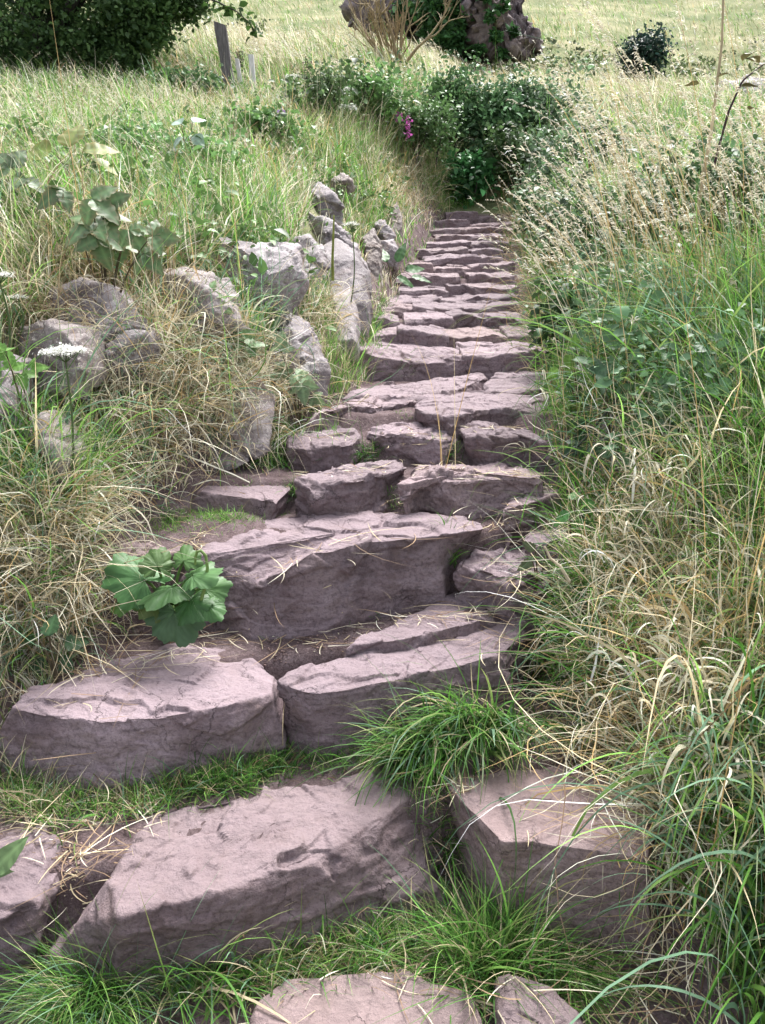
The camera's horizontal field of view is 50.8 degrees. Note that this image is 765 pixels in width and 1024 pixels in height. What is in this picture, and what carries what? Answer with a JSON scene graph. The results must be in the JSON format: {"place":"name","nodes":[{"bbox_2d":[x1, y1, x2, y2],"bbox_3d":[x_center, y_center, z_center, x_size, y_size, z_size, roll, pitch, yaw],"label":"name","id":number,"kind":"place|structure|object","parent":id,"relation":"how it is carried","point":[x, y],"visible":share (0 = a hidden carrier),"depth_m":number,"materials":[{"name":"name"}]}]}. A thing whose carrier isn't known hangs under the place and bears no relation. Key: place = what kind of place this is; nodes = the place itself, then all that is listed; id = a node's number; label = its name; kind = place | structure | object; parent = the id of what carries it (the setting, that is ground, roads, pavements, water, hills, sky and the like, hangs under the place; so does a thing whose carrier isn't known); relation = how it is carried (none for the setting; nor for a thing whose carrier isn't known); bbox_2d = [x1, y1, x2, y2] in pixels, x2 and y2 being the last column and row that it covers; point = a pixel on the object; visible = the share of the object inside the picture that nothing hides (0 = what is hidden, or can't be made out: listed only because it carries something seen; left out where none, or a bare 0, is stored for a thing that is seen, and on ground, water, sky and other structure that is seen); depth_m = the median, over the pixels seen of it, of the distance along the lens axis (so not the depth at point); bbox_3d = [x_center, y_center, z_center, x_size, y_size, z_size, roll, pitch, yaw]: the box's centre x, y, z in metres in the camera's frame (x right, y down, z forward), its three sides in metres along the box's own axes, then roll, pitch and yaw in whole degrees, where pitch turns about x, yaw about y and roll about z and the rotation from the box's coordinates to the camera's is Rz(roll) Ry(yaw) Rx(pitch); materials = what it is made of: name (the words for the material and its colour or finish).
{"place":"outdoors","nodes":[
{"label":"outdoors","id":0,"kind":"place"},
{"bbox_2d":[0,27,453,243],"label":"seeding grass","id":1,"kind":"structure","parent":0,"point":[161,114],"depth_m":7.10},
{"bbox_2d":[0,0,764,1023],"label":"hillside ground","id":2,"kind":"structure","parent":0,"point":[64,902],"depth_m":2.83,"materials":[{"name":"soil"}]},
{"bbox_2d":[0,836,28,877],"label":"dock plant","id":3,"kind":"object","parent":2,"relation":"on","point":[10,853],"visible":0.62,"depth_m":1.95,"materials":[{"name":"green plant"}]},
{"bbox_2d":[0,354,34,443],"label":"bank rock","id":4,"kind":"object","parent":2,"relation":"on","point":[6,382],"visible":0.35,"depth_m":2.80,"materials":[{"name":"stone"}]},
{"bbox_2d":[0,342,48,456],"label":"bramble plant","id":5,"kind":"object","parent":2,"relation":"on","point":[25,375],"visible":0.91,"depth_m":2.77,"materials":[{"name":"green plant"}]},
{"bbox_2d":[0,824,60,994],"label":"stone step","id":6,"kind":"object","parent":2,"relation":"on","point":[18,915],"visible":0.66,"depth_m":1.92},
{"bbox_2d":[0,150,64,226],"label":"bramble plant","id":7,"kind":"object","parent":2,"relation":"on","point":[9,162],"visible":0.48,"depth_m":3.57,"materials":[{"name":"green plant"}]},
{"bbox_2d":[20,410,86,494],"bbox_3d":[-1.160,-0.217,2.882,0.376,0.296,0.244,15,23,40],"label":"bank rock","id":8,"kind":"object","parent":2,"relation":"on","point":[45,417],"visible":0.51,"depth_m":2.75,"materials":[{"name":"stone"}]},
{"bbox_2d":[20,614,88,682],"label":"dock plant","id":9,"kind":"object","parent":2,"relation":"on","point":[53,627],"visible":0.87,"depth_m":2.49,"materials":[{"name":"green plant"}]},
{"bbox_2d":[12,318,110,404],"bbox_3d":[-1.248,-0.575,3.103,0.407,0.333,0.416,0,17,0],"label":"bank rock","id":10,"kind":"object","parent":2,"relation":"on","point":[78,339],"visible":0.54,"depth_m":2.99,"materials":[{"name":"stone"}]},
{"bbox_2d":[32,342,91,505],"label":"umbel flower","id":11,"kind":"object","parent":2,"relation":"on","point":[65,349],"visible":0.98,"depth_m":2.59,"materials":[{"name":"white plant"}]},
{"bbox_2d":[27,124,120,177],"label":"yellowing plant","id":12,"kind":"object","parent":2,"relation":"on","point":[74,132],"visible":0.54,"depth_m":4.30,"materials":[{"name":"green plant"}]},
{"bbox_2d":[43,277,149,342],"bbox_3d":[-1.152,-0.809,3.325,0.488,0.309,0.400,14,22,39],"label":"bank rock","id":13,"kind":"object","parent":2,"relation":"on","point":[90,283],"visible":0.53,"depth_m":3.21,"materials":[{"name":"stone"}]},
{"bbox_2d":[36,185,180,292],"bbox_3d":[-1.132,-1.023,3.271,0.586,0.585,0.236,3,17,10],"label":"bramble plant","id":14,"kind":"object","parent":2,"relation":"on","point":[107,199],"visible":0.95,"depth_m":3.23,"materials":[{"name":"green plant"}]},
{"bbox_2d":[0,858,257,1023],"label":"grass tuft","id":15,"kind":"object","parent":2,"relation":"on","point":[71,1004],"visible":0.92,"depth_m":1.83,"materials":[{"name":"plant"}]},
{"bbox_2d":[0,0,262,82],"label":"hawthorn tree","id":16,"kind":"object","parent":2,"relation":"on","point":[129,31],"visible":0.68,"depth_m":9.89,"materials":[{"name":"green plant"}]},
{"bbox_2d":[104,329,163,391],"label":"bank rock","id":17,"kind":"object","parent":2,"relation":"on","point":[135,341],"visible":0.53,"depth_m":3.16,"materials":[{"name":"stone"}]},
{"bbox_2d":[0,643,286,794],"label":"stone step","id":18,"kind":"object","parent":2,"relation":"on","point":[171,715],"visible":0.9,"depth_m":2.33,"materials":[{"name":"stone"}]},
{"bbox_2d":[51,103,274,169],"bbox_3d":[-1.414,-2.529,5.558,1.699,0.543,1.050,8,19,24],"label":"leafy weed","id":19,"kind":"object","parent":2,"relation":"on","point":[149,135],"visible":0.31,"depth_m":5.45,"materials":[{"name":"green plant"}]},
{"bbox_2d":[101,544,232,647],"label":"butterbur plant","id":20,"kind":"object","parent":2,"relation":"on","point":[168,613],"visible":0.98,"depth_m":2.54,"materials":[{"name":"green plant"}]},
{"bbox_2d":[126,57,243,96],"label":"leafy weed","id":21,"kind":"object","parent":2,"relation":"on","point":[204,79],"visible":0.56,"depth_m":9.51,"materials":[{"name":"green plant"}]},
{"bbox_2d":[148,267,248,344],"bbox_3d":[-0.868,-0.949,3.691,0.444,0.341,0.621,-8,19,-25],"label":"bank rock","id":22,"kind":"object","parent":2,"relation":"on","point":[215,301],"visible":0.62,"depth_m":3.49,"materials":[{"name":"stone"}]},
{"bbox_2d":[81,798,318,1023],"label":"grass tuft","id":23,"kind":"object","parent":2,"relation":"on","point":[189,986],"visible":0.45,"depth_m":1.87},
{"bbox_2d":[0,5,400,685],"bbox_3d":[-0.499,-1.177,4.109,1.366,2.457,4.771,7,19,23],"label":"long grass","id":24,"kind":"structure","parent":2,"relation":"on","point":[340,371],"depth_m":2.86,"materials":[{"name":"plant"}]},
{"bbox_2d":[0,58,433,330],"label":"ground cover","id":25,"kind":"object","parent":2,"relation":"on","point":[253,258],"visible":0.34,"depth_m":4.56,"materials":[{"name":"green plant"}]},
{"bbox_2d":[214,21,234,93],"bbox_3d":[-1.934,-5.515,10.011,0.245,1.001,0.116,0,17,0],"label":"fence post","id":26,"kind":"object","parent":2,"relation":"on","point":[221,34],"visible":0.65,"depth_m":9.91,"materials":[{"name":"grey wood"}]},
{"bbox_2d":[0,19,466,774],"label":"bank grass","id":27,"kind":"structure","parent":2,"relation":"on","point":[258,183],"depth_m":5.37,"materials":[{"name":"plant"}]},
{"bbox_2d":[209,280,268,358],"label":"bramble plant","id":28,"kind":"object","parent":2,"relation":"on","point":[252,342],"visible":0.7,"depth_m":3.48,"materials":[{"name":"green plant"}]},
{"bbox_2d":[206,368,274,470],"bbox_3d":[-0.691,-0.389,3.447,0.489,0.404,0.317,-7,18,-20],"label":"bank rock","id":29,"kind":"object","parent":2,"relation":"on","point":[265,428],"visible":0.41,"depth_m":3.41,"materials":[{"name":"stone"}]},
{"bbox_2d":[191,485,289,519],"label":"stone step","id":30,"kind":"object","parent":2,"relation":"on","point":[270,503],"visible":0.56,"depth_m":3.17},
{"bbox_2d":[38,769,444,999],"bbox_3d":[-0.312,0.960,2.137,1.116,0.303,0.444,-4,18,-12],"label":"stone step","id":31,"kind":"object","parent":2,"relation":"on","point":[317,843],"visible":0.87,"depth_m":2.01,"materials":[{"name":"stone"}]},
{"bbox_2d":[146,903,357,1023],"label":"grass tuft","id":32,"kind":"object","parent":2,"relation":"on","point":[248,979],"visible":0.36,"depth_m":1.91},
{"bbox_2d":[204,237,308,326],"bbox_3d":[-0.694,-1.215,4.271,0.633,0.471,0.676,0,17,0],"label":"bank rock","id":33,"kind":"object","parent":2,"relation":"on","point":[296,261],"visible":0.38,"depth_m":4.06,"materials":[{"name":"stone"}]},
{"bbox_2d":[215,92,323,153],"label":"leafy weed","id":34,"kind":"object","parent":2,"relation":"on","point":[256,116],"visible":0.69,"depth_m":7.35,"materials":[{"name":"green plant"}]},
{"bbox_2d":[256,330,326,430],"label":"bramble plant","id":35,"kind":"object","parent":2,"relation":"on","point":[308,384],"visible":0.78,"depth_m":3.58,"materials":[{"name":"green plant"}]},
{"bbox_2d":[266,313,330,411],"bbox_3d":[-0.460,-0.756,4.010,0.418,0.456,0.619,-9,19,-26],"label":"bank rock","id":36,"kind":"object","parent":2,"relation":"on","point":[324,368],"visible":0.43,"depth_m":3.85,"materials":[{"name":"stone"}]},
{"bbox_2d":[0,9,598,711],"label":"hanging straw","id":37,"kind":"object","parent":2,"relation":"on","point":[44,569],"visible":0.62,"depth_m":3.13,"materials":[{"name":"plant"}]},
{"bbox_2d":[287,234,328,290],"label":"bank rock","id":38,"kind":"object","parent":2,"relation":"on","point":[318,251],"visible":0.2,"depth_m":4.96,"materials":[{"name":"stone"}]},
{"bbox_2d":[0,205,629,1023],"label":"turf","id":39,"kind":"structure","parent":2,"relation":"on","point":[26,791],"depth_m":2.20,"materials":[{"name":"green plant"}]},
{"bbox_2d":[263,55,367,122],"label":"leafy weed","id":40,"kind":"object","parent":2,"relation":"on","point":[323,92],"visible":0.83,"depth_m":9.21,"materials":[{"name":"green plant"}]},
{"bbox_2d":[26,381,613,977],"bbox_3d":[0.185,0.110,3.140,2.085,1.267,3.331,8,19,23],"label":"grit","id":41,"kind":"object","parent":2,"relation":"on","point":[264,665],"visible":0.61,"depth_m":2.64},
{"bbox_2d":[285,427,361,472],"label":"stone step","id":42,"kind":"object","parent":2,"relation":"on","point":[325,453],"visible":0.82,"depth_m":3.43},
{"bbox_2d":[304,182,344,227],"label":"bank rock","id":43,"kind":"object","parent":2,"relation":"on","point":[333,203],"visible":0.55,"depth_m":6.63,"materials":[{"name":"stone"}]},
{"bbox_2d":[177,511,482,639],"bbox_3d":[-0.167,0.219,3.000,1.287,0.367,0.528,-6,18,-19],"label":"stone step","id":44,"kind":"object","parent":2,"relation":"on","point":[303,599],"visible":0.81,"depth_m":2.82,"materials":[{"name":"stone"}]},
{"bbox_2d":[308,215,354,248],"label":"bank rock","id":45,"kind":"object","parent":2,"relation":"on","point":[344,236],"visible":0.44,"depth_m":5.77,"materials":[{"name":"stone"}]},
{"bbox_2d":[249,856,430,1006],"bbox_3d":[-0.101,1.037,1.956,0.480,0.352,0.492,7,18,20],"label":"grass tuft","id":46,"kind":"object","parent":2,"relation":"on","point":[366,936],"visible":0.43,"depth_m":2.00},
{"bbox_2d":[331,287,360,361],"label":"bank rock","id":47,"kind":"object","parent":2,"relation":"on","point":[354,333],"visible":0.59,"depth_m":4.69,"materials":[{"name":"stone"}]},
{"bbox_2d":[323,238,372,345],"bbox_3d":[-0.225,-1.432,5.348,0.340,0.755,1.185,-3,17,-9],"label":"bank rock","id":48,"kind":"object","parent":2,"relation":"on","point":[343,262],"visible":0.38,"depth_m":5.19,"materials":[{"name":"stone"}]},
{"bbox_2d":[294,460,406,516],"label":"stone step","id":49,"kind":"object","parent":2,"relation":"on","point":[338,491],"visible":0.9,"depth_m":3.13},
{"bbox_2d":[305,394,416,432],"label":"stone step","id":50,"kind":"object","parent":2,"relation":"on","point":[365,407],"visible":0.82,"depth_m":3.83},
{"bbox_2d":[249,969,481,1023],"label":"stone step","id":51,"kind":"object","parent":2,"relation":"on","point":[364,1004],"visible":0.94,"depth_m":1.84,"materials":[{"name":"stone"}]},
{"bbox_2d":[360,228,382,280],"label":"bank rock","id":52,"kind":"object","parent":2,"relation":"on","point":[374,263],"visible":0.75,"depth_m":6.68,"materials":[{"name":"stone"}]},
{"bbox_2d":[0,341,752,1023],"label":"straw litter","id":53,"kind":"object","parent":2,"relation":"on","point":[566,987],"visible":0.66,"depth_m":2.04,"materials":[{"name":"plant"}]},
{"bbox_2d":[1,0,764,192],"bbox_3d":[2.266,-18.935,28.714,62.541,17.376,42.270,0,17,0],"label":"meadow grass","id":54,"kind":"structure","parent":2,"relation":"on","point":[412,46],"depth_m":15.06,"materials":[{"name":"plant"}]},
{"bbox_2d":[3,15,764,119],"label":"seeding grass","id":55,"kind":"structure","parent":2,"relation":"on","point":[308,45],"depth_m":13.90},
{"bbox_2d":[324,44,444,130],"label":"leafy weed","id":56,"kind":"object","parent":2,"relation":"on","point":[377,83],"visible":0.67,"depth_m":9.95,"materials":[{"name":"green plant"}]},
{"bbox_2d":[285,660,510,852],"bbox_3d":[0.044,0.687,2.293,0.649,0.526,0.462,0,17,0],"label":"grass tuft","id":57,"kind":"object","parent":2,"relation":"on","point":[402,745],"visible":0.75,"depth_m":2.27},
{"bbox_2d":[277,621,530,758],"bbox_3d":[0.187,0.589,2.644,1.066,0.311,0.329,-10,20,-30],"label":"stone step","id":58,"kind":"object","parent":2,"relation":"on","point":[314,697],"visible":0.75,"depth_m":2.47,"materials":[{"name":"stone"}]},
{"bbox_2d":[342,0,468,69],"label":"bare shrub","id":59,"kind":"object","parent":2,"relation":"on","point":[381,27],"visible":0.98,"depth_m":12.92,"materials":[{"name":"brown plant"}]},
{"bbox_2d":[382,243,431,290],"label":"dock plant","id":60,"kind":"object","parent":2,"relation":"on","point":[399,255],"visible":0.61,"depth_m":6.99,"materials":[{"name":"green plant"}]},
{"bbox_2d":[366,422,457,465],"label":"stone step","id":61,"kind":"object","parent":2,"relation":"on","point":[424,451],"visible":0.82,"depth_m":3.52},
{"bbox_2d":[359,341,469,381],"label":"stone step","id":62,"kind":"object","parent":2,"relation":"on","point":[445,361],"visible":0.7,"depth_m":4.82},
{"bbox_2d":[341,372,487,403],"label":"stone step","id":63,"kind":"object","parent":2,"relation":"on","point":[392,391],"visible":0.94,"depth_m":4.25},
{"bbox_2d":[344,591,495,657],"bbox_3d":[0.142,0.441,2.765,0.671,0.163,0.280,-13,21,-35],"label":"stone step","id":64,"kind":"object","parent":2,"relation":"on","point":[414,634],"visible":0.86,"depth_m":2.70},
{"bbox_2d":[372,86,468,165],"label":"green bush","id":65,"kind":"object","parent":2,"relation":"on","point":[423,129],"visible":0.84,"depth_m":10.57,"materials":[{"name":"green plant"}]},
{"bbox_2d":[396,324,449,346],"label":"stone step","id":66,"kind":"object","parent":2,"relation":"on","point":[430,335],"visible":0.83,"depth_m":5.18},
{"bbox_2d":[394,272,461,286],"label":"stone step","id":67,"kind":"object","parent":2,"relation":"on","point":[440,279],"visible":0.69,"depth_m":7.16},
{"bbox_2d":[402,310,456,328],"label":"stone step","id":68,"kind":"object","parent":2,"relation":"on","point":[440,319],"visible":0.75,"depth_m":5.59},
{"bbox_2d":[339,0,543,64],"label":"rock outcrop","id":69,"kind":"object","parent":2,"relation":"on","point":[486,27],"visible":0.78,"depth_m":22.11,"materials":[{"name":"stone"}]},
{"bbox_2d":[422,253,481,266],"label":"stone step","id":70,"kind":"object","parent":2,"relation":"on","point":[440,260],"visible":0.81,"depth_m":8.03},
{"bbox_2d":[433,147,499,209],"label":"leafy weed","id":71,"kind":"object","parent":2,"relation":"on","point":[474,172],"visible":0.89,"depth_m":10.99,"materials":[{"name":"green plant"}]},
{"bbox_2d":[401,49,532,148],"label":"green bush","id":72,"kind":"object","parent":2,"relation":"on","point":[437,84],"visible":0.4,"depth_m":11.63,"materials":[{"name":"green plant"}]},
{"bbox_2d":[397,461,549,521],"bbox_3d":[0.373,-0.076,3.260,0.636,0.257,0.479,0,17,0],"label":"stone step","id":73,"kind":"object","parent":2,"relation":"on","point":[430,490],"visible":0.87,"depth_m":3.15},
{"bbox_2d":[441,326,510,347],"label":"stone step","id":74,"kind":"object","parent":2,"relation":"on","point":[467,334],"visible":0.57,"depth_m":5.25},
{"bbox_2d":[352,634,606,873],"bbox_3d":[0.232,0.577,2.304,0.648,0.525,0.726,-16,24,-42],"label":"grass tuft","id":75,"kind":"object","parent":2,"relation":"on","point":[473,720],"visible":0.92,"depth_m":2.28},
{"bbox_2d":[414,390,548,439],"bbox_3d":[0.510,-0.462,3.917,0.724,0.186,0.749,0,17,0],"label":"stone step","id":76,"kind":"object","parent":2,"relation":"on","point":[482,406],"visible":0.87,"depth_m":3.76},
{"bbox_2d":[445,309,525,328],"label":"stone step","id":77,"kind":"object","parent":2,"relation":"on","point":[471,320],"visible":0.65,"depth_m":5.59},
{"bbox_2d":[456,300,519,313],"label":"stone step","id":78,"kind":"object","parent":2,"relation":"on","point":[471,306],"visible":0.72,"depth_m":5.99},
{"bbox_2d":[463,271,514,284],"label":"stone step","id":79,"kind":"object","parent":2,"relation":"on","point":[475,277],"visible":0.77,"depth_m":7.17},
{"bbox_2d":[442,63,547,178],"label":"green bush","id":80,"kind":"object","parent":2,"relation":"on","point":[496,109],"visible":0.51,"depth_m":11.48,"materials":[{"name":"green plant"}]},
{"bbox_2d":[455,341,547,380],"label":"stone step","id":81,"kind":"object","parent":2,"relation":"on","point":[487,363],"visible":0.62,"depth_m":4.79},
{"bbox_2d":[453,547,557,641],"bbox_3d":[0.463,0.289,2.980,0.373,0.286,0.434,5,18,17],"label":"stone step","id":82,"kind":"object","parent":2,"relation":"on","point":[472,593],"visible":0.66,"depth_m":2.84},
{"bbox_2d":[459,421,557,478],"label":"stone step","id":83,"kind":"object","parent":2,"relation":"on","point":[487,440],"visible":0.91,"depth_m":3.38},
{"bbox_2d":[320,789,697,1023],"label":"grass tuft","id":84,"kind":"object","parent":2,"relation":"on","point":[499,935],"visible":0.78,"depth_m":1.95,"materials":[{"name":"plant"}]},
{"bbox_2d":[481,369,546,394],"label":"stone step","id":85,"kind":"object","parent":2,"relation":"on","point":[498,382],"visible":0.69,"depth_m":4.32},
{"bbox_2d":[474,113,558,188],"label":"leafy weed","id":86,"kind":"object","parent":2,"relation":"on","point":[508,139],"visible":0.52,"depth_m":10.97,"materials":[{"name":"green plant"}]},
{"bbox_2d":[503,485,561,549],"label":"stone step","id":87,"kind":"object","parent":2,"relation":"on","point":[514,522],"visible":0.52,"depth_m":3.07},
{"bbox_2d":[491,974,582,1023],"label":"stone step","id":88,"kind":"object","parent":2,"relation":"on","point":[509,1011],"visible":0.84,"depth_m":1.78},
{"bbox_2d":[475,41,604,150],"bbox_3d":[2.385,-5.887,11.947,1.920,1.621,1.693,11,20,31],"label":"green bush","id":89,"kind":"object","parent":2,"relation":"on","point":[543,98],"visible":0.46,"depth_m":11.56,"materials":[{"name":"green plant"}]},
{"bbox_2d":[506,140,592,236],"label":"tall grass","id":90,"kind":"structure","parent":2,"relation":"on","point":[546,171],"depth_m":8.32,"materials":[{"name":"green plant"}]},
{"bbox_2d":[492,175,609,272],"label":"bramble bush","id":91,"kind":"object","parent":2,"relation":"on","point":[536,222],"visible":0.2,"depth_m":6.46,"materials":[{"name":"green plant"}]},
{"bbox_2d":[522,520,583,596],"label":"stone step","id":92,"kind":"object","parent":2,"relation":"on","point":[529,538],"visible":0.32,"depth_m":2.91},
{"bbox_2d":[448,765,659,953],"bbox_3d":[0.462,0.912,2.227,0.564,0.341,0.525,0,17,0],"label":"stone step","id":93,"kind":"object","parent":2,"relation":"on","point":[494,832],"visible":0.59,"depth_m":2.04,"materials":[{"name":"stone"}]},
{"bbox_2d":[503,102,653,192],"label":"tall grass","id":94,"kind":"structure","parent":2,"relation":"on","point":[532,146],"depth_m":8.88,"materials":[{"name":"green plant"}]},
{"bbox_2d":[457,915,712,1023],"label":"grass tuft","id":95,"kind":"object","parent":2,"relation":"on","point":[593,963],"visible":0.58,"depth_m":1.89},
{"bbox_2d":[562,357,611,460],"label":"bramble plant","id":96,"kind":"object","parent":2,"relation":"on","point":[601,370],"visible":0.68,"depth_m":3.19,"materials":[{"name":"green plant"}]},
{"bbox_2d":[411,32,764,1023],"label":"long grass","id":97,"kind":"structure","parent":2,"relation":"on","point":[733,868],"depth_m":2.17,"materials":[{"name":"plant"}]},
{"bbox_2d":[519,256,659,363],"bbox_3d":[1.086,-1.085,4.427,0.670,0.615,0.698,0,17,0],"label":"bramble bush","id":98,"kind":"object","parent":2,"relation":"on","point":[553,306],"visible":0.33,"depth_m":4.43,"materials":[{"name":"green plant"}]},
{"bbox_2d":[530,164,666,266],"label":"bramble bush","id":99,"kind":"object","parent":2,"relation":"on","point":[567,207],"visible":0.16,"depth_m":5.68,"materials":[{"name":"green plant"}]},
{"bbox_2d":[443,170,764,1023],"bbox_3d":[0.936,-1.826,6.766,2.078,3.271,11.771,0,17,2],"label":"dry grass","id":100,"kind":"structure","parent":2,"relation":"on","point":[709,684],"depth_m":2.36,"materials":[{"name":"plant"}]},
{"bbox_2d":[459,0,764,407],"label":"seeding grass","id":101,"kind":"structure","parent":2,"relation":"on","point":[685,217],"depth_m":3.92,"materials":[{"name":"plant"}]},
{"bbox_2d":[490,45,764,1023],"bbox_3d":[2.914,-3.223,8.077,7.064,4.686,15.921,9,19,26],"label":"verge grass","id":102,"kind":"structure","parent":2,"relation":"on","point":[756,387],"depth_m":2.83,"materials":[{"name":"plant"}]},
{"bbox_2d":[525,121,764,490],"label":"ground cover","id":103,"kind":"object","parent":2,"relation":"on","point":[627,311],"visible":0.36,"depth_m":3.20,"materials":[{"name":"green plant"}]},
{"bbox_2d":[613,15,678,82],"bbox_3d":[6.161,-10.577,18.754,1.737,1.457,1.527,-15,23,-40],"label":"dark evergreen","id":104,"kind":"object","parent":2,"relation":"on","point":[650,50],"visible":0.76,"depth_m":18.50,"materials":[{"name":"green plant"}]},
{"bbox_2d":[605,143,762,264],"bbox_3d":[1.887,-1.794,5.108,0.958,0.999,1.113,5,18,16],"label":"bramble bush","id":105,"kind":"object","parent":2,"relation":"on","point":[629,198],"visible":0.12,"depth_m":5.03,"materials":[{"name":"green plant"}]},
{"bbox_2d":[621,123,764,256],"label":"tall grass","id":106,"kind":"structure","parent":2,"relation":"on","point":[729,154],"depth_m":4.49,"materials":[{"name":"green plant"}]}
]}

